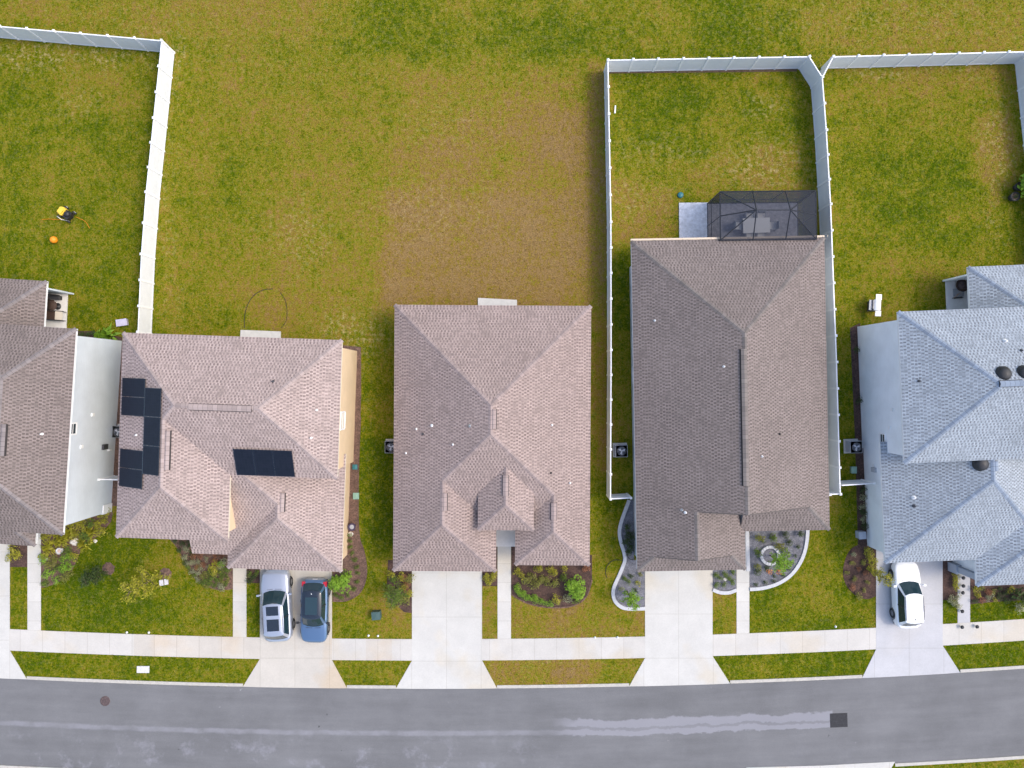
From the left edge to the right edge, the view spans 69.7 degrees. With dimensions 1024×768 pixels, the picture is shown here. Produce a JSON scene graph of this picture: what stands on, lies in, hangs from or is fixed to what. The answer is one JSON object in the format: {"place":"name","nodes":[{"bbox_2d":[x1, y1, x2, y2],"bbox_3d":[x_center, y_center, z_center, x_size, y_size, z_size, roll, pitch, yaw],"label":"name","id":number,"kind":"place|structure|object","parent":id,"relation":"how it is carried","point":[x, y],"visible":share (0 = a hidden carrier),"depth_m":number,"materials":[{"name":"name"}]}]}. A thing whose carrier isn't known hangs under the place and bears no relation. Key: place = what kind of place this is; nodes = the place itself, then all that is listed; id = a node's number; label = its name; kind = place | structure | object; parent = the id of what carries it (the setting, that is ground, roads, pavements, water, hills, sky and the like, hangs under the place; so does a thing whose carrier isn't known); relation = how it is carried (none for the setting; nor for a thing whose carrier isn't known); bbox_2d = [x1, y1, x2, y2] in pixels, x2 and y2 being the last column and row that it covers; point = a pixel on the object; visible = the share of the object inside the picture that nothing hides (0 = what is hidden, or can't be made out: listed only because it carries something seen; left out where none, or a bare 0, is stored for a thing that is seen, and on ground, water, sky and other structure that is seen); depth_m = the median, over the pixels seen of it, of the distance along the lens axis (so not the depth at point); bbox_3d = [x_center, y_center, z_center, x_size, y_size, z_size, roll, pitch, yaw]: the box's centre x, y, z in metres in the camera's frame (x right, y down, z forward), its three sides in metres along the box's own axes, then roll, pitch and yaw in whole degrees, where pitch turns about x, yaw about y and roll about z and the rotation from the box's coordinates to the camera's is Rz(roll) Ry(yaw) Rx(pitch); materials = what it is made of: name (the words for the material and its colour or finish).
{"place":"outdoors","nodes":[
{"label":"outdoors","id":0,"kind":"place"},
{"bbox_2d":[0,544,26,678],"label":"driveway","id":1,"kind":"structure","parent":0,"point":[10,668],"depth_m":49.97,"materials":[{"name":"concrete"}]},
{"bbox_2d":[10,629,133,655],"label":"sidewalk","id":2,"kind":"structure","parent":0,"point":[72,642],"depth_m":49.98,"materials":[{"name":"concrete"}]},
{"bbox_2d":[134,634,259,658],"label":"sidewalk","id":3,"kind":"structure","parent":0,"point":[197,646],"depth_m":49.98,"materials":[{"name":"concrete"}]},
{"bbox_2d":[243,569,346,687],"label":"driveway","id":4,"kind":"structure","parent":0,"point":[295,660],"depth_m":49.97,"materials":[{"name":"concrete"}]},
{"bbox_2d":[256,569,295,641],"bbox_3d":[-15.764,14.827,49.125,2.340,1.749,4.780,-3,90,0],"label":"suv car","id":5,"kind":"object","parent":4,"relation":"on","point":[278,622],"visible":1,"depth_m":48.80,"materials":[{"name":"silver metal"}]},
{"bbox_2d":[296,578,330,642],"bbox_3d":[-13.254,15.229,49.187,2.240,1.626,4.280,1,90,0],"label":"hatchback car","id":6,"kind":"object","parent":4,"relation":"on","point":[314,622],"visible":0.99,"depth_m":48.91,"materials":[{"name":"blue"}]},
{"bbox_2d":[332,638,365,659],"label":"sidewalk","id":7,"kind":"structure","parent":0,"point":[348,649],"depth_m":49.98,"materials":[{"name":"concrete"}]},
{"bbox_2d":[366,639,391,660],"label":"sidewalk","id":8,"kind":"structure","parent":0,"point":[378,649],"depth_m":49.98,"materials":[{"name":"concrete"}]},
{"bbox_2d":[396,571,496,688],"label":"driveway","id":9,"kind":"structure","parent":0,"point":[446,629],"depth_m":49.97,"materials":[{"name":"concrete"}]},
{"bbox_2d":[0,0,1023,767],"bbox_3d":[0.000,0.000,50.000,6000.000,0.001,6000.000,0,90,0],"label":"ground","id":10,"kind":"structure","parent":0,"point":[468,88],"depth_m":50.00,"materials":[{"name":"plant"}]},
{"bbox_2d":[10,545,26,566],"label":"planting bed","id":11,"kind":"object","parent":10,"relation":"on","point":[22,561],"visible":0.5,"depth_m":49.99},
{"bbox_2d":[27,533,40,629],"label":"walkway","id":12,"kind":"structure","parent":10,"relation":"on","point":[33,595],"depth_m":49.98,"materials":[{"name":"concrete"}]},
{"bbox_2d":[46,293,67,327],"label":"patio","id":13,"kind":"structure","parent":10,"relation":"on","point":[63,302],"depth_m":49.91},
{"bbox_2d":[47,300,60,310],"bbox_3d":[-30.850,-5.272,49.559,0.760,0.701,0.760,0,90,0],"label":"round table","id":14,"kind":"object","parent":13,"relation":"on","point":[52,305],"visible":0.94,"depth_m":49.21,"materials":[{"name":"brown wicker"}]},
{"bbox_2d":[48,294,62,299],"bbox_3d":[-30.915,-5.856,49.485,0.840,0.850,0.320,5,90,0],"label":"lounge chair","id":15,"kind":"object","parent":13,"relation":"on","point":[54,297],"visible":0.84,"depth_m":49.47,"materials":[{"name":"grey metal"}]},
{"bbox_2d":[46,310,66,320],"bbox_3d":[-30.923,-4.614,49.510,1.380,0.800,0.680,4,90,0],"label":"garden bench","id":16,"kind":"object","parent":13,"relation":"on","point":[53,315],"visible":0.77,"depth_m":49.47,"materials":[{"name":"brown wicker"}]},
{"bbox_2d":[0,278,121,546],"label":"pale grey house","id":17,"kind":"structure","parent":10,"relation":"on","point":[59,390],"depth_m":43.97,"materials":[{"name":"paint"}]},
{"bbox_2d":[71,422,77,434],"bbox_3d":[-26.864,2.740,44.970,0.090,0.800,0.780,4,90,0],"label":"window","id":18,"kind":"structure","parent":17,"relation":"in","point":[74,428],"depth_m":45.13,"materials":[{"name":"white glass"}]},
{"bbox_2d":[57,206,76,222],"bbox_3d":[-30.147,-11.493,49.589,0.940,0.814,0.854,35,90,0],"label":"pressure washer","id":19,"kind":"object","parent":10,"relation":"on","point":[66,213],"visible":1,"depth_m":49.48,"materials":[{"name":"yellow plastic"}]},
{"bbox_2d":[41,512,112,587],"bbox_3d":[-29.585,11.156,50.019,4.884,0.062,5.442,0,90,0],"label":"planting bed","id":20,"kind":"object","parent":10,"relation":"on","point":[73,548],"visible":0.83,"depth_m":49.99,"materials":[{"name":"soil"}]},
{"bbox_2d":[40,538,55,553],"bbox_3d":[-31.416,11.026,49.582,1.278,0.816,1.388,-8,90,0],"label":"shrub","id":21,"kind":"object","parent":20,"relation":"on","point":[47,547],"visible":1,"depth_m":49.67,"materials":[{"name":"yellow plant"}]},
{"bbox_2d":[54,537,68,548],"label":"shrub","id":22,"kind":"object","parent":20,"relation":"on","point":[57,542],"visible":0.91,"depth_m":49.65,"materials":[{"name":"yellow plant"}]},
{"bbox_2d":[58,561,74,572],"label":"shrub","id":23,"kind":"object","parent":20,"relation":"on","point":[65,567],"visible":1,"depth_m":49.40,"materials":[{"name":"green plant"}]},
{"bbox_2d":[58,532,74,544],"bbox_3d":[-30.239,10.429,49.623,1.229,0.734,1.232,32,90,0],"label":"shrub","id":24,"kind":"object","parent":20,"relation":"on","point":[66,537],"visible":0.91,"depth_m":49.61,"materials":[{"name":"yellow plant"}]},
{"bbox_2d":[79,531,89,544],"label":"shrub","id":25,"kind":"object","parent":20,"relation":"on","point":[85,536],"visible":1,"depth_m":49.49,"materials":[{"name":"green plant"}]},
{"bbox_2d":[76,537,95,551],"bbox_3d":[-28.988,10.875,49.545,1.424,0.889,1.312,11,90,0],"label":"shrub","id":26,"kind":"object","parent":20,"relation":"on","point":[80,544],"visible":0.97,"depth_m":49.67,"materials":[{"name":"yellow plant"}]},
{"bbox_2d":[84,525,99,540],"bbox_3d":[-28.482,10.078,49.637,1.338,0.705,1.232,1,90,0],"label":"shrub","id":27,"kind":"object","parent":20,"relation":"on","point":[89,532],"visible":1,"depth_m":49.73,"materials":[{"name":"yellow plant"}]},
{"bbox_2d":[92,526,107,537],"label":"shrub","id":28,"kind":"object","parent":20,"relation":"on","point":[102,530],"visible":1,"depth_m":49.52,"materials":[{"name":"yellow plant"}]},
{"bbox_2d":[0,25,174,333],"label":"vinyl fence","id":29,"kind":"object","parent":10,"relation":"on","point":[155,168],"visible":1,"depth_m":49.00,"materials":[{"name":"white"}]},
{"bbox_2d":[77,565,110,587],"bbox_3d":[-27.557,12.617,48.596,1.441,2.816,1.342,-34,90,0],"label":"young tree","id":30,"kind":"object","parent":10,"relation":"on","point":[86,578],"visible":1,"depth_m":48.16,"materials":[{"name":"green plant"}]},
{"bbox_2d":[77,331,121,340],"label":"planting bed","id":31,"kind":"object","parent":10,"relation":"on","point":[116,337],"visible":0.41,"depth_m":49.99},
{"bbox_2d":[101,322,121,339],"bbox_3d":[-27.187,-3.256,49.466,1.415,1.048,1.418,44,90,0],"label":"leafy plant","id":32,"kind":"object","parent":31,"relation":"on","point":[106,333],"visible":0.92,"depth_m":49.50,"materials":[{"name":"green plant"}]},
{"bbox_2d":[97,475,117,480],"bbox_3d":[-26.313,6.275,49.017,1.664,1.965,0.156,1,90,0],"label":"vinyl fence","id":33,"kind":"object","parent":10,"relation":"on","point":[113,477],"visible":0.49,"depth_m":48.61,"materials":[{"name":"white"}]},
{"bbox_2d":[102,562,114,574],"bbox_3d":[-27.449,12.553,49.980,0.876,0.100,0.886,0,90,0],"label":"mulch ring","id":34,"kind":"object","parent":10,"relation":"on","point":[109,566],"visible":0.87,"depth_m":49.97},
{"bbox_2d":[112,424,119,437],"bbox_3d":[-26.340,3.213,49.542,0.960,0.916,0.960,3,90,0],"label":"ac unit","id":35,"kind":"object","parent":10,"relation":"on","point":[115,431],"visible":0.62,"depth_m":49.15,"materials":[{"name":"metal"}]},
{"bbox_2d":[112,349,121,505],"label":"planting bed","id":36,"kind":"object","parent":10,"relation":"on","point":[114,489],"visible":0.36,"depth_m":49.99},
{"bbox_2d":[115,318,128,326],"bbox_3d":[-26.448,-4.165,49.862,0.740,0.275,0.460,-8,90,0],"label":"utility box","id":37,"kind":"object","parent":10,"relation":"on","point":[121,322],"visible":1,"depth_m":49.74,"materials":[{"name":"grey"}]},
{"bbox_2d":[137,666,148,672],"bbox_3d":[-25.082,19.408,49.980,0.840,0.080,0.460,0,90,0],"label":"utility cover","id":38,"kind":"object","parent":10,"relation":"on","point":[142,669],"visible":1,"depth_m":49.94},
{"bbox_2d":[118,562,170,603],"bbox_3d":[-23.693,12.850,47.667,2.463,4.669,2.106,29,90,0],"label":"young tree","id":39,"kind":"object","parent":10,"relation":"on","point":[133,588],"visible":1,"depth_m":46.97,"materials":[{"name":"yellow plant"}]},
{"bbox_2d":[159,568,171,579],"bbox_3d":[-23.572,12.907,49.980,0.859,0.100,0.820,-44,90,0],"label":"mulch ring","id":40,"kind":"object","parent":10,"relation":"on","point":[167,571],"visible":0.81,"depth_m":49.97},
{"bbox_2d":[170,539,232,589],"bbox_3d":[-21.509,12.520,49.998,5.698,0.065,1.113,39,90,0],"label":"bed edging","id":41,"kind":"object","parent":10,"relation":"on","point":[193,574],"visible":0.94,"depth_m":49.97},
{"bbox_2d":[172,539,232,587],"bbox_3d":[-21.197,11.940,50.019,4.408,0.062,4.016,0,90,0],"label":"planting bed","id":42,"kind":"object","parent":10,"relation":"on","point":[230,573],"visible":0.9,"depth_m":49.99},
{"bbox_2d":[208,560,220,575],"bbox_3d":[-19.979,12.413,49.546,0.961,0.904,1.043,23,90,0],"label":"shrub","id":43,"kind":"object","parent":42,"relation":"on","point":[215,571],"visible":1,"depth_m":49.31,"materials":[{"name":"yellow plant"}]},
{"bbox_2d":[115,331,356,572],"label":"solar roof house","id":44,"kind":"structure","parent":10,"relation":"on","point":[238,451],"depth_m":43.79,"materials":[{"name":"brown"}]},
{"bbox_2d":[340,411,345,430],"bbox_3d":[-10.659,2.303,46.300,0.090,1.180,1.180,2,90,0],"label":"window","id":45,"kind":"structure","parent":44,"relation":"in","point":[343,413],"depth_m":46.28,"materials":[{"name":"beige"}]},
{"bbox_2d":[233,568,245,636],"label":"walkway","id":46,"kind":"structure","parent":10,"relation":"on","point":[239,603],"depth_m":49.98,"materials":[{"name":"concrete"}]},
{"bbox_2d":[247,569,259,582],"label":"planting bed","id":47,"kind":"object","parent":10,"relation":"on","point":[257,580],"visible":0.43,"depth_m":49.99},
{"bbox_2d":[240,330,280,337],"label":"patio","id":48,"kind":"structure","parent":10,"relation":"on","point":[255,333],"depth_m":49.91,"materials":[{"name":"concrete"}]},
{"bbox_2d":[244,289,286,327],"bbox_3d":[-16.756,-5.143,49.992,2.943,0.015,2.689,0,90,0],"label":"garden edging","id":49,"kind":"object","parent":10,"relation":"on","point":[252,297],"visible":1,"depth_m":49.98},
{"bbox_2d":[332,345,365,599],"bbox_3d":[-11.052,6.057,50.019,2.318,0.062,17.419,0,90,0],"label":"planting bed","id":50,"kind":"object","parent":10,"relation":"on","point":[348,564],"visible":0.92,"depth_m":49.99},
{"bbox_2d":[328,574,350,594],"bbox_3d":[-11.508,13.408,49.351,1.512,1.288,1.553,-35,90,0],"label":"shrub","id":51,"kind":"object","parent":50,"relation":"on","point":[335,582],"visible":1,"depth_m":49.02,"materials":[{"name":"green plant"}]},
{"bbox_2d":[332,417,366,601],"bbox_3d":[-10.266,8.668,49.998,2.068,0.065,12.717,8,90,0],"label":"bed edging","id":52,"kind":"object","parent":10,"relation":"on","point":[357,519],"visible":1,"depth_m":49.97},
{"bbox_2d":[371,610,381,619],"bbox_3d":[-9.150,15.609,49.697,0.590,0.605,0.540,-4,90,0],"label":"transformer box","id":53,"kind":"object","parent":10,"relation":"on","point":[376,614],"visible":1,"depth_m":49.42,"materials":[{"name":"teal"}]},
{"bbox_2d":[385,439,393,452],"bbox_3d":[-8.100,4.217,49.542,0.960,0.916,0.960,0,90,0],"label":"ac unit","id":54,"kind":"object","parent":10,"relation":"on","point":[389,445],"visible":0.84,"depth_m":49.15,"materials":[{"name":"metal"}]},
{"bbox_2d":[387,560,411,612],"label":"planting bed","id":55,"kind":"object","parent":10,"relation":"on","point":[406,608],"visible":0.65,"depth_m":49.99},
{"bbox_2d":[382,583,409,612],"bbox_3d":[-7.716,13.749,48.379,1.529,3.244,1.832,-30,90,0],"label":"young tree","id":56,"kind":"object","parent":55,"relation":"on","point":[392,603],"visible":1,"depth_m":47.81,"materials":[{"name":"green plant"}]},
{"bbox_2d":[482,547,496,585],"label":"planting bed","id":57,"kind":"object","parent":10,"relation":"on","point":[494,583],"visible":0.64,"depth_m":49.99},
{"bbox_2d":[392,304,592,572],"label":"hip roof house","id":58,"kind":"structure","parent":10,"relation":"on","point":[492,411],"depth_m":46.05,"materials":[{"name":"beige"}]},
{"bbox_2d":[478,298,516,304],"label":"patio","id":59,"kind":"structure","parent":10,"relation":"on","point":[485,301],"depth_m":49.91,"materials":[{"name":"concrete"}]},
{"bbox_2d":[497,547,510,638],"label":"walkway","id":60,"kind":"structure","parent":10,"relation":"on","point":[504,593],"depth_m":49.98,"materials":[{"name":"concrete"}]},
{"bbox_2d":[496,530,514,546],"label":"porch floor","id":61,"kind":"structure","parent":10,"relation":"on","point":[505,538],"depth_m":49.98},
{"bbox_2d":[0,665,1023,767],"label":"kerb","id":62,"kind":"structure","parent":10,"relation":"on","point":[566,686],"depth_m":49.95,"materials":[{"name":"concrete"}]},
{"bbox_2d":[511,547,591,606],"bbox_3d":[2.694,12.743,50.019,5.497,0.062,4.942,0,90,0],"label":"planting bed","id":63,"kind":"object","parent":10,"relation":"on","point":[545,592],"visible":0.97,"depth_m":49.99,"materials":[{"name":"soil"}]},
{"bbox_2d":[564,574,585,600],"bbox_3d":[4.301,13.604,49.332,1.601,1.328,1.645,32,90,0],"label":"shrub","id":64,"kind":"object","parent":63,"relation":"on","point":[576,588],"visible":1,"depth_m":49.00,"materials":[{"name":"green plant"}]},
{"bbox_2d":[511,580,592,607],"bbox_3d":[2.828,14.568,49.998,5.652,0.065,1.591,-10,90,0],"label":"bed edging","id":65,"kind":"object","parent":10,"relation":"on","point":[556,607],"visible":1,"depth_m":49.97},
{"bbox_2d":[613,443,627,456],"bbox_3d":[7.330,4.485,49.542,0.960,0.916,0.960,-1,90,0],"label":"ac unit","id":66,"kind":"object","parent":10,"relation":"on","point":[620,449],"visible":1,"depth_m":49.15,"materials":[{"name":"metal"}]},
{"bbox_2d":[611,499,644,610],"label":"kerb","id":67,"kind":"structure","parent":10,"relation":"on","point":[619,574],"depth_m":49.90,"materials":[{"name":"concrete"}]},
{"bbox_2d":[615,500,644,606],"bbox_3d":[7.952,11.586,50.019,2.163,0.062,7.390,0,90,0],"label":"gravel bed","id":68,"kind":"object","parent":10,"relation":"on","point":[630,566],"visible":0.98,"depth_m":49.99,"materials":[{"name":"gravel"}]},
{"bbox_2d":[620,588,641,611],"bbox_3d":[7.849,14.154,48.534,1.516,2.936,1.221,41,90,0],"label":"young tree","id":69,"kind":"object","parent":68,"relation":"on","point":[632,598],"visible":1,"depth_m":48.05,"materials":[{"name":"green plant"}]},
{"bbox_2d":[679,203,706,237],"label":"patio","id":70,"kind":"structure","parent":10,"relation":"on","point":[692,220],"depth_m":49.92,"materials":[{"name":"concrete"}]},
{"bbox_2d":[609,69,796,72],"bbox_3d":[12.993,-21.293,50.019,12.792,0.062,0.204,-1,90,0],"label":"fence","id":71,"kind":"object","parent":10,"relation":"on","point":[770,70],"visible":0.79,"depth_m":49.99,"materials":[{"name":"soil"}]},
{"bbox_2d":[604,55,841,499],"bbox_3d":[13.912,-6.978,49.017,15.398,1.965,29.186,0,90,0],"label":"vinyl fence","id":72,"kind":"object","parent":10,"relation":"on","point":[809,70],"visible":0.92,"depth_m":48.89,"materials":[{"name":"white"}]},
{"bbox_2d":[713,570,735,590],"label":"gravel bed","id":73,"kind":"object","parent":10,"relation":"on","point":[728,586],"visible":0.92,"depth_m":49.99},
{"bbox_2d":[712,588,736,594],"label":"kerb","id":74,"kind":"structure","parent":10,"relation":"on","point":[724,592],"depth_m":49.90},
{"bbox_2d":[629,235,830,572],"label":"brown roof house","id":75,"kind":"structure","parent":10,"relation":"on","point":[729,394],"depth_m":45.90,"materials":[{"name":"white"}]},
{"bbox_2d":[736,537,748,633],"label":"walkway","id":76,"kind":"structure","parent":10,"relation":"on","point":[742,602],"depth_m":49.98,"materials":[{"name":"concrete"}]},
{"bbox_2d":[745,531,749,570],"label":"kerb","id":77,"kind":"structure","parent":10,"relation":"on","point":[747,551],"depth_m":49.94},
{"bbox_2d":[707,190,816,240],"bbox_3d":[16.351,-10.755,47.932,6.207,4.136,3.174,-1,90,0],"label":"screen enclosure","id":78,"kind":"object","parent":10,"relation":"on","point":[762,215],"visible":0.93,"depth_m":46.60,"materials":[{"name":"grey"}]},
{"bbox_2d":[749,530,805,586],"bbox_3d":[18.129,11.803,50.019,3.946,0.062,4.286,0,90,0],"label":"gravel bed","id":79,"kind":"object","parent":10,"relation":"on","point":[795,538],"visible":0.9,"depth_m":49.99,"materials":[{"name":"gravel"}]},
{"bbox_2d":[759,545,779,565],"bbox_3d":[17.503,11.633,49.890,1.360,0.220,1.344,0,90,0],"label":"stone ring","id":80,"kind":"object","parent":79,"relation":"on","point":[765,551],"visible":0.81,"depth_m":49.91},
{"bbox_2d":[768,549,795,575],"bbox_3d":[17.553,11.700,48.367,1.466,3.269,1.467,-23,90,0],"label":"young tree","id":81,"kind":"object","parent":79,"relation":"on","point":[779,562],"visible":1,"depth_m":47.60,"materials":[{"name":"green plant"}]},
{"bbox_2d":[749,530,809,590],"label":"kerb","id":82,"kind":"structure","parent":10,"relation":"on","point":[792,573],"depth_m":49.90,"materials":[{"name":"concrete"}]},
{"bbox_2d":[843,439,862,452],"bbox_3d":[23.027,4.217,49.542,0.960,0.916,0.960,-2,90,0],"label":"ac unit","id":83,"kind":"object","parent":10,"relation":"on","point":[852,445],"visible":1,"depth_m":49.15,"materials":[{"name":"metal"}]},
{"bbox_2d":[850,323,867,546],"bbox_3d":[23.687,3.493,50.019,1.087,0.062,15.267,-3,90,0],"label":"planting bed","id":84,"kind":"object","parent":10,"relation":"on","point":[859,457],"visible":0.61,"depth_m":49.99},
{"bbox_2d":[840,479,875,485],"bbox_3d":[22.737,6.583,49.017,2.201,1.965,0.156,-3,90,0],"label":"vinyl fence","id":85,"kind":"object","parent":84,"relation":"on","point":[854,482],"visible":0.89,"depth_m":48.76,"materials":[{"name":"white"}]},
{"bbox_2d":[855,530,866,538],"bbox_3d":[23.581,10.193,49.697,0.490,0.605,0.490,-4,90,0],"label":"storage bin","id":86,"kind":"object","parent":84,"relation":"on","point":[860,534],"visible":1,"depth_m":49.42,"materials":[{"name":"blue plastic"}]},
{"bbox_2d":[843,545,875,598],"bbox_3d":[23.629,12.790,50.017,2.239,0.066,3.676,0,90,0],"label":"planting bed","id":87,"kind":"object","parent":10,"relation":"on","point":[859,583],"visible":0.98,"depth_m":49.98,"materials":[{"name":"soil"}]},
{"bbox_2d":[870,567,895,587],"bbox_3d":[24.485,12.727,48.842,1.280,2.334,1.112,0,90,0],"label":"young tree","id":88,"kind":"object","parent":87,"relation":"on","point":[878,575],"visible":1,"depth_m":48.48,"materials":[{"name":"green plant"}]},
{"bbox_2d":[867,294,881,315],"bbox_3d":[24.305,-5.273,49.452,0.760,1.092,1.460,3,90,0],"label":"barbecue grill","id":89,"kind":"object","parent":10,"relation":"on","point":[874,305],"visible":1,"depth_m":49.11,"materials":[{"name":"grey metal"}]},
{"bbox_2d":[820,50,1023,146],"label":"vinyl fence","id":90,"kind":"object","parent":10,"relation":"on","point":[1016,58],"visible":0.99,"depth_m":49.15,"materials":[{"name":"white"}]},
{"bbox_2d":[857,265,1023,586],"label":"blue grey house","id":91,"kind":"structure","parent":10,"relation":"on","point":[942,407],"depth_m":45.02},
{"bbox_2d":[943,560,956,599],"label":"planting bed","id":92,"kind":"object","parent":10,"relation":"on","point":[948,588],"visible":0.57,"depth_m":49.99,"materials":[{"name":"soil"}]},
{"bbox_2d":[945,281,967,309],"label":"patio","id":93,"kind":"structure","parent":10,"relation":"on","point":[952,303],"depth_m":49.91,"materials":[{"name":"concrete"}]},
{"bbox_2d":[956,280,966,291],"bbox_3d":[30.340,-6.667,49.675,0.920,0.470,0.906,0,90,0],"label":"wicker chair","id":94,"kind":"object","parent":93,"relation":"on","point":[961,285],"visible":0.88,"depth_m":49.46,"materials":[{"name":"brown"}]},
{"bbox_2d":[957,574,969,622],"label":"walkway","id":95,"kind":"structure","parent":10,"relation":"on","point":[964,603],"depth_m":49.98,"materials":[{"name":"concrete"}]},
{"bbox_2d":[970,578,1023,603],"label":"planting bed","id":96,"kind":"object","parent":10,"relation":"on","point":[983,593],"visible":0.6,"depth_m":49.99,"materials":[{"name":"soil"}]},
{"bbox_2d":[1011,587,1023,603],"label":"shrub","id":97,"kind":"object","parent":96,"relation":"on","point":[1019,594],"visible":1,"depth_m":49.11,"materials":[{"name":"green plant"}]},
{"bbox_2d":[1008,192,1019,200],"bbox_3d":[33.946,-12.653,49.660,0.640,0.659,0.640,0,90,0],"label":"plant pot","id":98,"kind":"object","parent":10,"relation":"on","point":[1014,196],"visible":1,"depth_m":49.59,"materials":[{"name":"black plastic"}]},
{"bbox_2d":[1017,174,1023,197],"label":"shrub","id":99,"kind":"object","parent":10,"relation":"on","point":[1022,185],"visible":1,"depth_m":49.00,"materials":[{"name":"green plant"}]},
{"bbox_2d":[0,669,1023,767],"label":"road","id":100,"kind":"structure","parent":0,"point":[896,719],"depth_m":50.00,"materials":[{"name":"asphalt"}]},
{"bbox_2d":[100,696,109,705],"bbox_3d":[-27.674,21.565,49.989,0.680,0.013,0.680,0,90,0],"label":"manhole cover","id":101,"kind":"object","parent":100,"relation":"on","point":[104,700],"visible":1,"depth_m":49.99,"materials":[{"name":"orange metal"}]},
{"bbox_2d":[830,713,847,727],"bbox_3d":[22.224,22.871,49.994,1.211,0.012,1.007,0,90,0],"label":"road patch","id":102,"kind":"object","parent":100,"relation":"on","point":[838,719],"visible":1,"depth_m":49.99,"materials":[{"name":"asphalt"}]},
{"bbox_2d":[629,570,729,685],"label":"driveway","id":103,"kind":"structure","parent":0,"point":[678,627],"depth_m":49.97,"materials":[{"name":"concrete"}]},
{"bbox_2d":[392,619,1023,660],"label":"sidewalk","id":104,"kind":"structure","parent":0,"point":[723,644],"depth_m":49.98,"materials":[{"name":"concrete"}]},
{"bbox_2d":[747,762,894,767],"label":"driveway","id":105,"kind":"structure","parent":0,"point":[877,765],"depth_m":49.97,"materials":[{"name":"concrete"}]},
{"bbox_2d":[862,550,959,677],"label":"driveway","id":106,"kind":"structure","parent":0,"point":[920,650],"depth_m":49.97,"materials":[{"name":"concrete"}]},
{"bbox_2d":[888,562,925,627],"bbox_3d":[26.481,14.137,49.122,2.160,1.757,4.390,-2,90,0],"label":"compact car","id":107,"kind":"object","parent":106,"relation":"on","point":[908,606],"visible":0.92,"depth_m":48.88,"materials":[{"name":"white"}]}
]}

